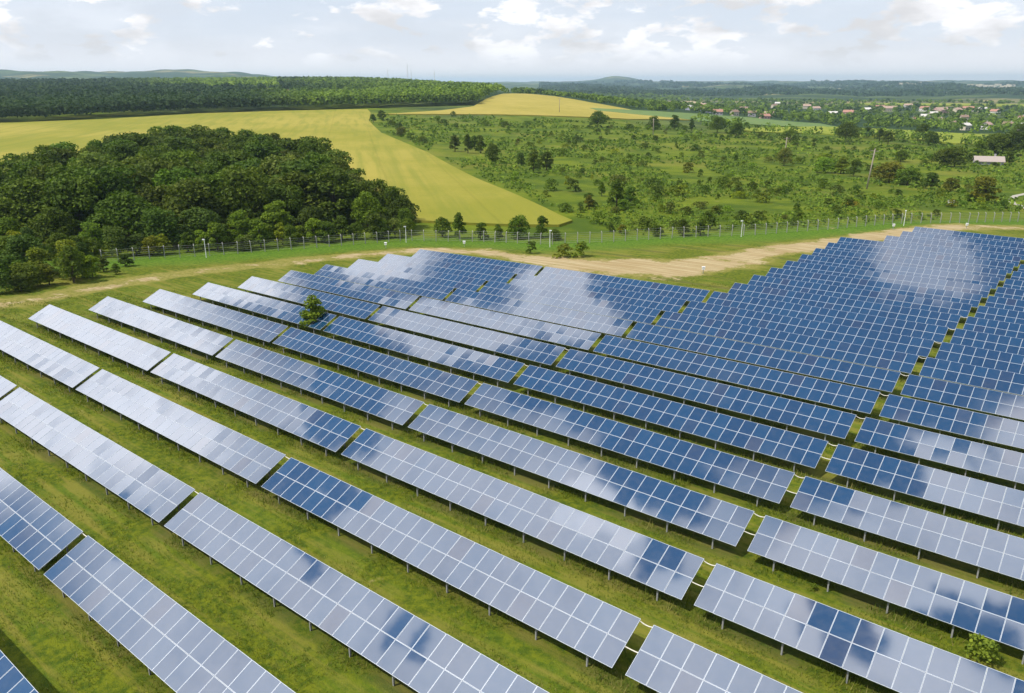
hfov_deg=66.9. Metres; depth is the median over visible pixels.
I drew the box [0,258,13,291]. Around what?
bush
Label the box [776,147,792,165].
pasture tree
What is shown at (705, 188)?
shrub
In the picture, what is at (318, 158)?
broadleaf tree
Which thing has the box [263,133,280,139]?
broadleaf tree
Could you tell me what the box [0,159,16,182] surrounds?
broadleaf tree
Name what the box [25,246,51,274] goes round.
bush
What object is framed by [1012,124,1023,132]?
pasture tree
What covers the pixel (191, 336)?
solar table
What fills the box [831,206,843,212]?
shrub
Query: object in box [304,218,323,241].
bush
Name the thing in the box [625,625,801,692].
solar table
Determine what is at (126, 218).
broadleaf tree
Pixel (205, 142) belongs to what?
broadleaf tree
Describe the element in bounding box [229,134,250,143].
broadleaf tree
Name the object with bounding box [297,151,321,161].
broadleaf tree
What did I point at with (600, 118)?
pasture tree
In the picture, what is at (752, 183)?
shrub
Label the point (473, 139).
pasture tree
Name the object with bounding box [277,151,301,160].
broadleaf tree
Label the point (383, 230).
bush
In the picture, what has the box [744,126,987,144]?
bright field
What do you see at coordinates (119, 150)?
broadleaf tree
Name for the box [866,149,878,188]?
utility pole
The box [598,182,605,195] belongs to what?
pasture tree
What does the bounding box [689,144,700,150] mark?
shrub
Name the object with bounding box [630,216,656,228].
shrub
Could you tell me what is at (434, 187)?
wheat field
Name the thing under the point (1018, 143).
pasture tree
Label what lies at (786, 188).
shrub
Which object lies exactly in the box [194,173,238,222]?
broadleaf tree
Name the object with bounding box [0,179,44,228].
broadleaf tree
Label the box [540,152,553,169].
pasture tree
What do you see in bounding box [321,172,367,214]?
broadleaf tree
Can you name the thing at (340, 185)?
broadleaf tree
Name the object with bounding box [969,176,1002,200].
pasture tree
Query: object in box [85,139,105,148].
broadleaf tree
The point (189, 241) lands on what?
bush
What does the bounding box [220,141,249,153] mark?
broadleaf tree
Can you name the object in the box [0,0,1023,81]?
sky
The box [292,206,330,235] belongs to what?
broadleaf tree
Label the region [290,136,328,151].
broadleaf tree
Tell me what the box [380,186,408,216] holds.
broadleaf tree
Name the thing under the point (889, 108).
house
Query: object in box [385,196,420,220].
broadleaf tree
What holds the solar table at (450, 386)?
on the ground at (728, 259)
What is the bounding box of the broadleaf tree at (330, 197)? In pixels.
[312,180,352,209]
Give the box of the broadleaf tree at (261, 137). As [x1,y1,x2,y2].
[252,134,272,142]
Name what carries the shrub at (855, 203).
on the ground at (728, 259)
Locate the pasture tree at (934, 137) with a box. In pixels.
[923,131,940,145]
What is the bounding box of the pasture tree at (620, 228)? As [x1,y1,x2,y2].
[617,225,625,231]
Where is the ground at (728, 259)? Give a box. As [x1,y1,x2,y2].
[0,69,1023,692]
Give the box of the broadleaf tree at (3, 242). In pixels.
[0,235,21,258]
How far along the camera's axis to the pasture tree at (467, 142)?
334.71 m
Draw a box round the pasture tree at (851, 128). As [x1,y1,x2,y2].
[835,122,862,138]
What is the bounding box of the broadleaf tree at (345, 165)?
[329,156,350,171]
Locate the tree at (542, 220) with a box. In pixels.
[534,215,548,236]
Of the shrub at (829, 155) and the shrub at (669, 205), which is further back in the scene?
the shrub at (829, 155)
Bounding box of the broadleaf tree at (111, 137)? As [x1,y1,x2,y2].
[101,134,117,143]
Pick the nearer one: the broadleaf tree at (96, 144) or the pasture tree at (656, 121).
the broadleaf tree at (96, 144)
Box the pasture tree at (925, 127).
[914,123,930,139]
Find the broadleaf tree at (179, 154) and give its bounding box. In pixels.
[158,149,200,164]
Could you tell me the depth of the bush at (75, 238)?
127.31 m
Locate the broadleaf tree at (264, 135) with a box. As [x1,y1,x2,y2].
[248,133,274,142]
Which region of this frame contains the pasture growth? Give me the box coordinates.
[378,113,1023,234]
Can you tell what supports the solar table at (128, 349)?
on the ground at (728, 259)
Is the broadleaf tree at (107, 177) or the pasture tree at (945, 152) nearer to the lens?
the broadleaf tree at (107, 177)
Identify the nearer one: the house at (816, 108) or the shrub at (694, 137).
the shrub at (694, 137)
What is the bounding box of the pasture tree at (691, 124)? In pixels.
[688,118,694,130]
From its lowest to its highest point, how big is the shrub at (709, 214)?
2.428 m
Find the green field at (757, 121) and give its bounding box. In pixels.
[591,108,835,126]
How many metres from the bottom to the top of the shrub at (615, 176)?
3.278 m
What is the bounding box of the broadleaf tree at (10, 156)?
[0,152,30,177]
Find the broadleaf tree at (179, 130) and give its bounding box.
[171,128,191,136]
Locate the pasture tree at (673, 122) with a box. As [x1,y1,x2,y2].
[669,114,679,128]
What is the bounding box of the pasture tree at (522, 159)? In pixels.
[514,153,525,164]
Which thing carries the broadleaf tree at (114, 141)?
on the ground at (728, 259)
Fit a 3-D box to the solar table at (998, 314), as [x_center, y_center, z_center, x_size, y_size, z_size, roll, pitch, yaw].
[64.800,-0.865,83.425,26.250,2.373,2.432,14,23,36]
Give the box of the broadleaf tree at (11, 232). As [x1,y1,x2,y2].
[6,230,21,249]
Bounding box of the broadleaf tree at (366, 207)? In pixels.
[349,191,386,226]
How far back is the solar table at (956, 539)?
44.39 m
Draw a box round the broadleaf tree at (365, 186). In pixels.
[347,179,383,217]
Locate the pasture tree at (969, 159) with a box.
[966,153,978,162]
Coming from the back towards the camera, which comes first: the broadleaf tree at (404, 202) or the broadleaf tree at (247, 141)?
the broadleaf tree at (247, 141)
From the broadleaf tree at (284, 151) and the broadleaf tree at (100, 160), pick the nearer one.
the broadleaf tree at (100, 160)
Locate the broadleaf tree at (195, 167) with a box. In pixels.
[177,161,208,176]
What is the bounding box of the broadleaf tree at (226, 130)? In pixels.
[213,127,235,135]
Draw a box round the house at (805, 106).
[803,104,810,108]
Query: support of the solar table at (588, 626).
on the ground at (728, 259)
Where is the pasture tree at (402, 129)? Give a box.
[395,126,406,135]
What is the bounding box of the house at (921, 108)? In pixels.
[919,106,930,110]
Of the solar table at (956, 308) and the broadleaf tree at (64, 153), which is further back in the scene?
the broadleaf tree at (64, 153)
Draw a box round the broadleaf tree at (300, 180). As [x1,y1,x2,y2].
[256,171,334,224]
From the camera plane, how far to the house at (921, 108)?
1278.77 m
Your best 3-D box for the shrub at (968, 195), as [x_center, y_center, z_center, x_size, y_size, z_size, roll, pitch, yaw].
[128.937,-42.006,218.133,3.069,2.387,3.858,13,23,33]
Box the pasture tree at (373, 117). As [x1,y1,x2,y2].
[370,114,375,122]
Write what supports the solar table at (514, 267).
on the ground at (728, 259)
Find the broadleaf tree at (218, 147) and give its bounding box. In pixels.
[211,144,230,152]
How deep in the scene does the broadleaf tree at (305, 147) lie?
208.27 m
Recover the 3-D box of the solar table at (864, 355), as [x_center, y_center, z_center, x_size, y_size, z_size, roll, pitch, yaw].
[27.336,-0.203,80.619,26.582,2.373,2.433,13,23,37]
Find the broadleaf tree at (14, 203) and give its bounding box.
[0,176,62,237]
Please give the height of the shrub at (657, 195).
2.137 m
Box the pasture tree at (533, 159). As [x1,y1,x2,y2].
[525,149,541,172]
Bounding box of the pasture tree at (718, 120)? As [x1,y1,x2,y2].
[708,116,727,132]
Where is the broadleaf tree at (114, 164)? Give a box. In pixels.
[105,162,134,168]
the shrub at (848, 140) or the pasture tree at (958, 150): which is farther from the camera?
the shrub at (848, 140)
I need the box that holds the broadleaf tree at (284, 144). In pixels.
[267,138,297,151]
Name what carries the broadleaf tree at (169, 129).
on the ground at (728, 259)
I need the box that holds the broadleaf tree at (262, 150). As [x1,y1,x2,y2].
[243,140,284,159]
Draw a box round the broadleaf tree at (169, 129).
[146,125,182,136]
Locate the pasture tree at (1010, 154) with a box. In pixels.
[1005,151,1014,162]
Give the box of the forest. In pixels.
[0,75,504,117]
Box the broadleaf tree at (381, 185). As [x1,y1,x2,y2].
[368,178,390,215]
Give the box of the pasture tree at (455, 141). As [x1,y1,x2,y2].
[449,135,460,150]
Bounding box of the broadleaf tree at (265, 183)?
[231,178,285,211]
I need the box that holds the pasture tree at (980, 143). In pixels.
[972,140,989,154]
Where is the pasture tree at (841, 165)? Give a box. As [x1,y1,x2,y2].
[833,156,849,173]
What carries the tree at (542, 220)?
on the ground at (728, 259)
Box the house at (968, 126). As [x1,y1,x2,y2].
[960,122,971,129]
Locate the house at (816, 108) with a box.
[812,106,820,110]
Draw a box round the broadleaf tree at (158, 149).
[138,145,172,161]
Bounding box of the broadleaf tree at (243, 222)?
[226,210,253,241]
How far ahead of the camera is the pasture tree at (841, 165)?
293.01 m
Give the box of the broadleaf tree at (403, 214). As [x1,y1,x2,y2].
[397,208,414,226]
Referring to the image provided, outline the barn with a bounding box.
[972,154,1005,164]
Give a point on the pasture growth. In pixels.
(836, 195)
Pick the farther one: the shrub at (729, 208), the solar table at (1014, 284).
the shrub at (729, 208)
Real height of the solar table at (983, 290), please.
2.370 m
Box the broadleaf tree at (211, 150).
[206,148,223,154]
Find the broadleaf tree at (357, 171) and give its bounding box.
[343,168,372,189]
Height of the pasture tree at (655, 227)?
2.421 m
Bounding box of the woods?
[537,79,1023,96]
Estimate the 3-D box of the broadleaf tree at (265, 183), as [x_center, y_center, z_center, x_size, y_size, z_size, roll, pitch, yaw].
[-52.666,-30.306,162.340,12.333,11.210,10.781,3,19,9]
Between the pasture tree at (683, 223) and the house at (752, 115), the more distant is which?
the house at (752, 115)
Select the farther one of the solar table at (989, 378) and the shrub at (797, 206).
the shrub at (797, 206)
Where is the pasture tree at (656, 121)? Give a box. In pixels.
[648,116,659,127]
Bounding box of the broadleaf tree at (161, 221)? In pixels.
[135,207,182,247]
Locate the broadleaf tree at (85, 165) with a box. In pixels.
[70,161,99,171]
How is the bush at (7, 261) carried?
on the ground at (728, 259)
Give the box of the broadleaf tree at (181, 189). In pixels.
[161,176,226,238]
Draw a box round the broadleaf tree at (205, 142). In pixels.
[191,136,221,147]
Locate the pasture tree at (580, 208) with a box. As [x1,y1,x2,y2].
[577,202,583,212]
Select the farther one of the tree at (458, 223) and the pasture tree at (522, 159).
the pasture tree at (522, 159)
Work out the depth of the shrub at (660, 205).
179.82 m
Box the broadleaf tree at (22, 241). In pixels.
[0,234,51,265]
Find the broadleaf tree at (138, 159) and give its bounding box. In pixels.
[114,154,152,167]
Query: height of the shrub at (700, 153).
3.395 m
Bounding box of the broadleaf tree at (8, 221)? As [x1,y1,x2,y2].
[0,216,21,238]
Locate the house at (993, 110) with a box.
[989,108,1000,114]
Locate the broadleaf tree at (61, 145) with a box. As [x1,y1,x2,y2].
[36,141,77,152]
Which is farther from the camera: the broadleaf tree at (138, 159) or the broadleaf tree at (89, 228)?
the broadleaf tree at (138, 159)
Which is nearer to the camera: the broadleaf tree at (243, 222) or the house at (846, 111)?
the broadleaf tree at (243, 222)
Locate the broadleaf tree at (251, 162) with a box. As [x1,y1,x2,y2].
[233,157,271,174]
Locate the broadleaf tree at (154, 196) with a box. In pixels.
[128,183,197,225]
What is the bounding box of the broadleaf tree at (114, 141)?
[109,138,138,156]
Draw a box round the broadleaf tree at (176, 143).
[154,136,205,156]
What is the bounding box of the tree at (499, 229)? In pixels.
[494,227,503,238]
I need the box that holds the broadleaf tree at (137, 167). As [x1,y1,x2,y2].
[125,163,153,175]
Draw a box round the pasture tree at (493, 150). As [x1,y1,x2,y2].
[484,142,500,161]
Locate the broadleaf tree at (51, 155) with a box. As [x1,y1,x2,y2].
[28,150,65,166]
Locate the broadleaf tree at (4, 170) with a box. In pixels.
[0,166,11,184]
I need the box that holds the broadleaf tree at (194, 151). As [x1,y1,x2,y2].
[184,148,202,158]
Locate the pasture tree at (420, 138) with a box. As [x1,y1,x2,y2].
[417,135,426,141]
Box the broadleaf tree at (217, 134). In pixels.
[205,129,231,139]
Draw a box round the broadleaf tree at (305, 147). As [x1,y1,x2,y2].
[295,141,322,156]
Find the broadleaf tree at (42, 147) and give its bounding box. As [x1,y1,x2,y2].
[33,144,60,152]
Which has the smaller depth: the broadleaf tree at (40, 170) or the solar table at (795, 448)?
the solar table at (795, 448)
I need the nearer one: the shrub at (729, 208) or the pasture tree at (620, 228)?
the pasture tree at (620, 228)
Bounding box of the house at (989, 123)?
[981,121,993,129]
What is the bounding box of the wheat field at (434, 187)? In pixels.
[0,109,571,226]
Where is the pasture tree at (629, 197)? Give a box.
[625,187,640,203]
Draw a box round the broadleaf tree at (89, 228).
[78,222,104,249]
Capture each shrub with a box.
[387,120,394,125]
[406,132,415,138]
[500,121,510,126]
[510,171,520,181]
[542,190,550,196]
[543,178,558,190]
[555,149,564,154]
[558,202,572,211]
[559,167,567,174]
[566,177,580,190]
[572,135,581,142]
[589,211,605,223]
[600,176,608,181]
[608,174,630,185]
[608,206,619,213]
[610,216,620,223]
[617,199,629,209]
[624,124,634,129]
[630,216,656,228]
[637,161,647,165]
[643,177,664,187]
[647,184,663,195]
[652,193,662,200]
[658,204,665,210]
[662,184,689,196]
[664,202,678,212]
[669,219,687,229]
[680,206,692,213]
[683,162,694,172]
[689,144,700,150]
[690,135,698,140]
[693,201,708,208]
[697,169,703,176]
[698,151,704,157]
[699,185,710,193]
[700,213,716,218]
[702,212,712,221]
[705,217,715,228]
[711,205,720,212]
[712,176,730,186]
[714,204,723,213]
[723,205,733,211]
[724,181,735,189]
[731,191,748,197]
[733,210,749,218]
[734,181,744,187]
[741,217,752,225]
[747,181,757,190]
[748,219,757,228]
[749,192,772,202]
[749,210,768,219]
[761,180,772,187]
[763,156,776,162]
[774,186,792,192]
[774,187,782,194]
[789,216,797,224]
[793,156,804,162]
[793,203,800,212]
[796,211,803,218]
[814,153,833,159]
[817,178,830,187]
[823,198,833,204]
[829,184,844,194]
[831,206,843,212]
[841,138,855,143]
[841,201,859,206]
[842,198,853,206]
[847,184,863,193]
[854,191,864,198]
[865,146,878,150]
[870,201,886,207]
[891,144,903,148]
[893,209,901,216]
[894,189,902,196]
[920,160,932,164]
[921,154,937,160]
[933,209,940,216]
[935,187,944,196]
[946,199,957,207]
[955,200,968,205]
[964,183,973,191]
[965,193,974,200]
[976,197,985,202]
[979,202,987,208]
[996,199,1008,208]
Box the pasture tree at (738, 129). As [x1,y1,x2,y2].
[728,122,744,135]
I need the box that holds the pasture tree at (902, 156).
[891,150,910,161]
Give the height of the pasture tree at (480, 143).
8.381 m
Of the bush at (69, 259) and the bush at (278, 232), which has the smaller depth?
the bush at (69, 259)
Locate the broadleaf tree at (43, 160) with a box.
[15,154,59,172]
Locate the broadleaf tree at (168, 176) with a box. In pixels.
[139,166,204,222]
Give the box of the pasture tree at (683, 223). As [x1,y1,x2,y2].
[676,219,689,235]
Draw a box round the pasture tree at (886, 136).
[880,131,895,143]
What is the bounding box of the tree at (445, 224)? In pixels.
[434,217,452,236]
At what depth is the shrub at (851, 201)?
183.74 m
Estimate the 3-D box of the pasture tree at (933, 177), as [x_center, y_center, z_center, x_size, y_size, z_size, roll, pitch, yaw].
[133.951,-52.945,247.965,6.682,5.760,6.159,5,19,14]
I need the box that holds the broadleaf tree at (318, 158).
[303,151,335,167]
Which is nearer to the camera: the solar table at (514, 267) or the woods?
the solar table at (514, 267)
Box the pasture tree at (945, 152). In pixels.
[930,148,957,165]
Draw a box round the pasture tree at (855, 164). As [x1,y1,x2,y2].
[845,159,861,175]
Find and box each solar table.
[0,321,98,391]
[0,376,16,397]
[0,387,194,525]
[0,468,82,570]
[0,650,38,692]
[28,304,170,374]
[44,536,294,692]
[76,369,285,487]
[89,296,232,359]
[142,289,287,346]
[151,353,360,454]
[164,492,548,692]
[193,282,336,333]
[215,340,423,429]
[237,276,379,320]
[261,458,640,667]
[273,327,477,406]
[278,270,418,310]
[314,264,453,300]
[323,316,524,386]
[341,428,703,600]
[348,259,485,291]
[368,306,564,367]
[379,254,514,284]
[408,404,753,548]
[409,297,600,350]
[412,249,542,275]
[445,288,632,336]
[465,383,794,506]
[479,281,660,323]
[509,273,685,312]
[514,365,827,471]
[537,267,709,301]
[556,349,855,440]
[593,335,879,413]
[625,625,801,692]
[626,322,900,392]
[655,311,918,373]
[682,301,934,356]
[694,563,1023,692]
[706,291,948,342]
[728,283,960,329]
[747,515,1023,663]
[748,275,971,317]
[766,267,981,307]
[782,260,991,297]
[790,476,1023,580]
[797,254,999,288]
[812,248,1007,280]
[825,242,1014,273]
[825,444,1023,530]
[837,237,1020,266]
[855,417,1023,488]
[879,394,1023,448]
[883,235,1023,259]
[900,231,1023,249]
[901,374,1023,419]
[912,227,1023,244]
[919,357,1023,395]
[936,342,1023,373]
[950,328,1023,354]
[963,316,1023,338]
[975,306,1023,324]
[985,296,1023,311]
[994,287,1023,299]
[1003,279,1023,295]
[1011,271,1023,280]
[1018,264,1023,271]
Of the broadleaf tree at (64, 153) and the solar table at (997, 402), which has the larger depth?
the broadleaf tree at (64, 153)
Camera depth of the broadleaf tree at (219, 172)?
162.24 m
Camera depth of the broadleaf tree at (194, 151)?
218.53 m
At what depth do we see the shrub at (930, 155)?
358.33 m
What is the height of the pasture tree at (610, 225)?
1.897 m
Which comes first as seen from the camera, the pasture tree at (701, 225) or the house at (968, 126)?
the pasture tree at (701, 225)
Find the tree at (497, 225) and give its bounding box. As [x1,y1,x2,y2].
[494,224,502,235]
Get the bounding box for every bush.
[0,255,21,283]
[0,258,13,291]
[9,261,48,290]
[9,273,32,290]
[17,227,38,252]
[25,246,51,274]
[36,263,59,284]
[52,239,84,268]
[52,250,93,278]
[57,245,85,282]
[69,235,91,251]
[74,242,94,261]
[81,255,100,277]
[83,238,103,256]
[96,256,108,271]
[101,225,130,255]
[110,263,120,272]
[117,253,134,265]
[123,233,147,253]
[140,235,160,254]
[154,233,172,254]
[178,232,195,250]
[194,229,208,249]
[204,222,229,250]
[233,234,255,250]
[236,234,249,249]
[247,218,272,247]
[274,222,284,244]
[280,225,296,245]
[291,225,306,241]
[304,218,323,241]
[314,221,336,241]
[329,215,353,239]
[349,221,363,239]
[364,212,390,238]
[369,219,390,238]
[386,218,404,236]
[526,241,535,252]
[551,243,573,258]
[570,241,590,257]
[807,583,817,590]
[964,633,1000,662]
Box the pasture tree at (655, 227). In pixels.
[651,225,663,235]
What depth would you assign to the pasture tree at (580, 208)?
183.82 m
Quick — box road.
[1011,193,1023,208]
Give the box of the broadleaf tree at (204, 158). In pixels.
[203,152,227,161]
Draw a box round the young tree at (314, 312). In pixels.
[299,294,325,329]
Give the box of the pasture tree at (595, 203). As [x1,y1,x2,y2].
[583,193,597,204]
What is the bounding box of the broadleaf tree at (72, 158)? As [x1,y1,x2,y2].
[65,157,78,165]
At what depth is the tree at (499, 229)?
151.00 m
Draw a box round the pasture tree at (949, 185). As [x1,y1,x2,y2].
[943,178,960,191]
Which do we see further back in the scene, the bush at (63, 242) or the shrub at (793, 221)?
the shrub at (793, 221)
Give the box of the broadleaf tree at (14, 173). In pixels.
[2,160,42,188]
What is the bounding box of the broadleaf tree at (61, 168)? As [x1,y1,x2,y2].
[43,165,92,219]
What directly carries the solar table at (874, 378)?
on the ground at (728, 259)
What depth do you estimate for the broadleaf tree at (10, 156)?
182.19 m
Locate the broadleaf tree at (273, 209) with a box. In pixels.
[260,200,295,240]
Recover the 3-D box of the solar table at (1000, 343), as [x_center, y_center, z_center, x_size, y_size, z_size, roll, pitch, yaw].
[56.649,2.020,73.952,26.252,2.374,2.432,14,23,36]
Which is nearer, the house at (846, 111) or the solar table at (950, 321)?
the solar table at (950, 321)
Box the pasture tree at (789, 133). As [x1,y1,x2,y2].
[779,129,800,141]
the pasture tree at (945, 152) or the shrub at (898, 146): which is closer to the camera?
the pasture tree at (945, 152)
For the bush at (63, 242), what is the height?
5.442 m
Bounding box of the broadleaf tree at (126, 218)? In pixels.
[84,189,160,242]
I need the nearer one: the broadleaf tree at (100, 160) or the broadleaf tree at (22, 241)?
the broadleaf tree at (22, 241)
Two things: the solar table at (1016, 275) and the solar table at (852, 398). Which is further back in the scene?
the solar table at (1016, 275)
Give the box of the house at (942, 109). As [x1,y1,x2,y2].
[933,107,948,112]
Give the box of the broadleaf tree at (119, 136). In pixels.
[105,131,147,144]
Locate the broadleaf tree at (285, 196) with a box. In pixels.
[258,183,306,223]
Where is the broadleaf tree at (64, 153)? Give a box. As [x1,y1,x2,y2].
[46,147,80,164]
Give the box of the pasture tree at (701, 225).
[693,220,706,235]
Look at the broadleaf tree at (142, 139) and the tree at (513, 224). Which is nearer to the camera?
the tree at (513, 224)
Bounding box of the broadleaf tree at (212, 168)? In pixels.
[199,161,221,179]
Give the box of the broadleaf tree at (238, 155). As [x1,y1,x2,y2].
[222,149,261,167]
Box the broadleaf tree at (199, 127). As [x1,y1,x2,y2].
[185,124,210,137]
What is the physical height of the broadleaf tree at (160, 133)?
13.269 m
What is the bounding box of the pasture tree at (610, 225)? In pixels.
[606,223,614,230]
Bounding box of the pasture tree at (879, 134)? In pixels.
[874,128,883,140]
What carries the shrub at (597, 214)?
on the ground at (728, 259)
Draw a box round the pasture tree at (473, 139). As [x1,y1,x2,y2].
[470,135,477,148]
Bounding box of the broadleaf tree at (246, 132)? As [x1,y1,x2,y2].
[234,129,257,138]
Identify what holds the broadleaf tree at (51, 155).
on the ground at (728, 259)
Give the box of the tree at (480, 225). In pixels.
[473,222,489,239]
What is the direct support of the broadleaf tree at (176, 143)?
on the ground at (728, 259)
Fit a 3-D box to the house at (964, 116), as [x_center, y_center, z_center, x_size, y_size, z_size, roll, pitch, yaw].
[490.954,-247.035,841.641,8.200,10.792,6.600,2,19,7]
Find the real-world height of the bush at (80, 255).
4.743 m
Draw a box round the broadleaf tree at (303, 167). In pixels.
[271,159,331,199]
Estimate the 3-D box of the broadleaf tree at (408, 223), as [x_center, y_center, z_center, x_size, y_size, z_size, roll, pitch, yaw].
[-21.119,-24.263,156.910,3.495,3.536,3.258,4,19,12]
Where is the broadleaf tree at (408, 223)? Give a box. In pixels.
[400,218,416,231]
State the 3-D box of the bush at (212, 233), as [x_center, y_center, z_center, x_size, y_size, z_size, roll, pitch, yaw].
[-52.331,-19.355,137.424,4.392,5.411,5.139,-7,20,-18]
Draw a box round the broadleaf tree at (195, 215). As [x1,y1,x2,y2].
[175,206,231,241]
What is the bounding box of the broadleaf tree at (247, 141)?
[241,138,261,144]
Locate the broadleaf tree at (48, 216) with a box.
[26,206,80,239]
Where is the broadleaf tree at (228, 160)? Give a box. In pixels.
[205,151,237,168]
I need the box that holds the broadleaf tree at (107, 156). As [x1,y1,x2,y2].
[88,152,118,165]
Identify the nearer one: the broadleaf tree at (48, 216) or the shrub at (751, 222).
the broadleaf tree at (48, 216)
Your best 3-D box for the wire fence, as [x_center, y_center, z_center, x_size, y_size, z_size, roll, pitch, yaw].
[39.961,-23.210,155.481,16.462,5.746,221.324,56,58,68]
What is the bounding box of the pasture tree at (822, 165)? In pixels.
[812,157,834,171]
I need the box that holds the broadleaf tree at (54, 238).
[45,232,70,258]
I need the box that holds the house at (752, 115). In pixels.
[748,111,756,116]
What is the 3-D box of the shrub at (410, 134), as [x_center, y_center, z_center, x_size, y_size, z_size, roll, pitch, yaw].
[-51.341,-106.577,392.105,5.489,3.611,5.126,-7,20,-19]
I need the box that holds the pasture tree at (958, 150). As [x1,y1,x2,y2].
[940,145,968,166]
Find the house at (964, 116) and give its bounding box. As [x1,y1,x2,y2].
[959,114,968,119]
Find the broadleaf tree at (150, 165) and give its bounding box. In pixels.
[138,157,191,184]
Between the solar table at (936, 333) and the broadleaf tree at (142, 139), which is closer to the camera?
the solar table at (936, 333)
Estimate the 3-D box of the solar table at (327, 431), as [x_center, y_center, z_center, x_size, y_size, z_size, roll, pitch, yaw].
[-21.736,4.609,63.020,25.839,2.380,2.433,14,23,36]
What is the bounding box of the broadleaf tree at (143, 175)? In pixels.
[94,166,156,224]
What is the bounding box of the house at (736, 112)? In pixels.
[730,109,739,115]
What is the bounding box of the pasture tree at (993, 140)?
[976,133,1017,153]
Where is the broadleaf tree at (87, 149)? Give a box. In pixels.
[78,146,105,158]
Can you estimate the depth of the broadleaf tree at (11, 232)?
128.52 m
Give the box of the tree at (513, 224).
[505,215,530,238]
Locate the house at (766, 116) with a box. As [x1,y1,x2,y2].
[759,113,770,118]
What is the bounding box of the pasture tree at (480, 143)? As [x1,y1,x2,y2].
[475,135,485,152]
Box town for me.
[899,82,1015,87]
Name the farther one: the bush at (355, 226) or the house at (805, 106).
the house at (805, 106)
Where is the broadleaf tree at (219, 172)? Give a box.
[214,165,255,223]
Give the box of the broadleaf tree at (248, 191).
[217,164,272,228]
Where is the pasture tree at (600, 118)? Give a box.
[588,111,608,126]
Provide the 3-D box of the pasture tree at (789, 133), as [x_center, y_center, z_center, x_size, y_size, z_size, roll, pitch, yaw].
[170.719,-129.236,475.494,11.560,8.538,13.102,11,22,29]
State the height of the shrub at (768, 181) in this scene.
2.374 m
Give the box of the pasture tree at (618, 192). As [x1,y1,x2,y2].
[606,179,627,206]
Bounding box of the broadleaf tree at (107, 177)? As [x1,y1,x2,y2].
[66,165,144,226]
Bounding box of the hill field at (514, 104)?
[388,93,689,120]
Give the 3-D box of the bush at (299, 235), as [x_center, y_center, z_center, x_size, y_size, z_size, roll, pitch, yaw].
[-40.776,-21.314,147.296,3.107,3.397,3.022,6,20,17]
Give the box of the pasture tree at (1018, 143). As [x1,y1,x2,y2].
[994,131,1023,150]
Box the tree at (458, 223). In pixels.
[452,212,466,238]
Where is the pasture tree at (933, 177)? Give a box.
[918,172,940,186]
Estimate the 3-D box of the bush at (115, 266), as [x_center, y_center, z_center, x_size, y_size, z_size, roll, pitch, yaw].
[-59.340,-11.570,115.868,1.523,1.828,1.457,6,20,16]
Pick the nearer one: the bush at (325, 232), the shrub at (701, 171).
the bush at (325, 232)
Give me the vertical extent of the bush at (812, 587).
0.370 m
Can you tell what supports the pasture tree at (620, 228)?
on the ground at (728, 259)
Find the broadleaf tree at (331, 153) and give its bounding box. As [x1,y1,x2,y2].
[324,148,354,170]
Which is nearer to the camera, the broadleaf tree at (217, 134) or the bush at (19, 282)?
the bush at (19, 282)
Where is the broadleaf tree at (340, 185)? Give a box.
[307,163,361,223]
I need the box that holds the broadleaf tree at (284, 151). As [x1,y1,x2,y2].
[276,149,290,158]
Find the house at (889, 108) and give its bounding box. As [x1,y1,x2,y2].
[882,106,896,110]
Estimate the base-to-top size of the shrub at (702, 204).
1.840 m
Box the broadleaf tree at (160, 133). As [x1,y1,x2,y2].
[147,130,167,136]
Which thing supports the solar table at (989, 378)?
on the ground at (728, 259)
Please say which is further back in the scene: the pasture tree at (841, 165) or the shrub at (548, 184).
the pasture tree at (841, 165)
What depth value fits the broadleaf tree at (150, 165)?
160.52 m
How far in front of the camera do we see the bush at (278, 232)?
143.39 m
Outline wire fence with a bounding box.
[100,212,1023,260]
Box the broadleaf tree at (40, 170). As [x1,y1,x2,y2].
[26,162,66,199]
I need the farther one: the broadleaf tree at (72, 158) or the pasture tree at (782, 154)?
the pasture tree at (782, 154)
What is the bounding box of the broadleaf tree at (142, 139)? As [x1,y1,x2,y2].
[122,132,161,150]
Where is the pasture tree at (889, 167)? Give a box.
[866,161,906,181]
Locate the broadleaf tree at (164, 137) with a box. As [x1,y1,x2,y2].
[153,135,171,141]
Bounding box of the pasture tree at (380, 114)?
[377,110,385,118]
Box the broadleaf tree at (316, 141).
[297,136,333,154]
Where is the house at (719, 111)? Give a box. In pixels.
[712,108,722,114]
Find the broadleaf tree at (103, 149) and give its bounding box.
[98,144,130,158]
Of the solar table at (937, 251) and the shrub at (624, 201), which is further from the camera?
the shrub at (624, 201)
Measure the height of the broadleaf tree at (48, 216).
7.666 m
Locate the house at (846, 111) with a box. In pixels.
[843,109,853,114]
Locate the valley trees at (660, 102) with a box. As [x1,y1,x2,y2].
[502,86,1023,143]
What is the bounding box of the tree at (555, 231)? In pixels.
[546,228,561,239]
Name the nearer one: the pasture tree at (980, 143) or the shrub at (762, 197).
the shrub at (762, 197)
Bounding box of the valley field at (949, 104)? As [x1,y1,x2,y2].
[840,103,1023,106]
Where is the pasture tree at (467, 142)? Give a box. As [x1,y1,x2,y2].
[463,134,472,150]
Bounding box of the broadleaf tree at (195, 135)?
[178,131,213,140]
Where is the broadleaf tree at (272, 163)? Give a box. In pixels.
[254,154,298,179]
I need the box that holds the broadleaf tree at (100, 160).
[67,151,118,168]
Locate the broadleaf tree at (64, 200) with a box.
[38,173,107,235]
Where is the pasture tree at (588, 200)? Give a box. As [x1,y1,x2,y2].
[584,195,594,207]
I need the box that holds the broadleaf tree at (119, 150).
[104,142,139,162]
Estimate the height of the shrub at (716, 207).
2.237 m
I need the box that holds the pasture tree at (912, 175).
[893,168,923,184]
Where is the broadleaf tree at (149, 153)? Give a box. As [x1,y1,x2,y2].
[136,149,159,159]

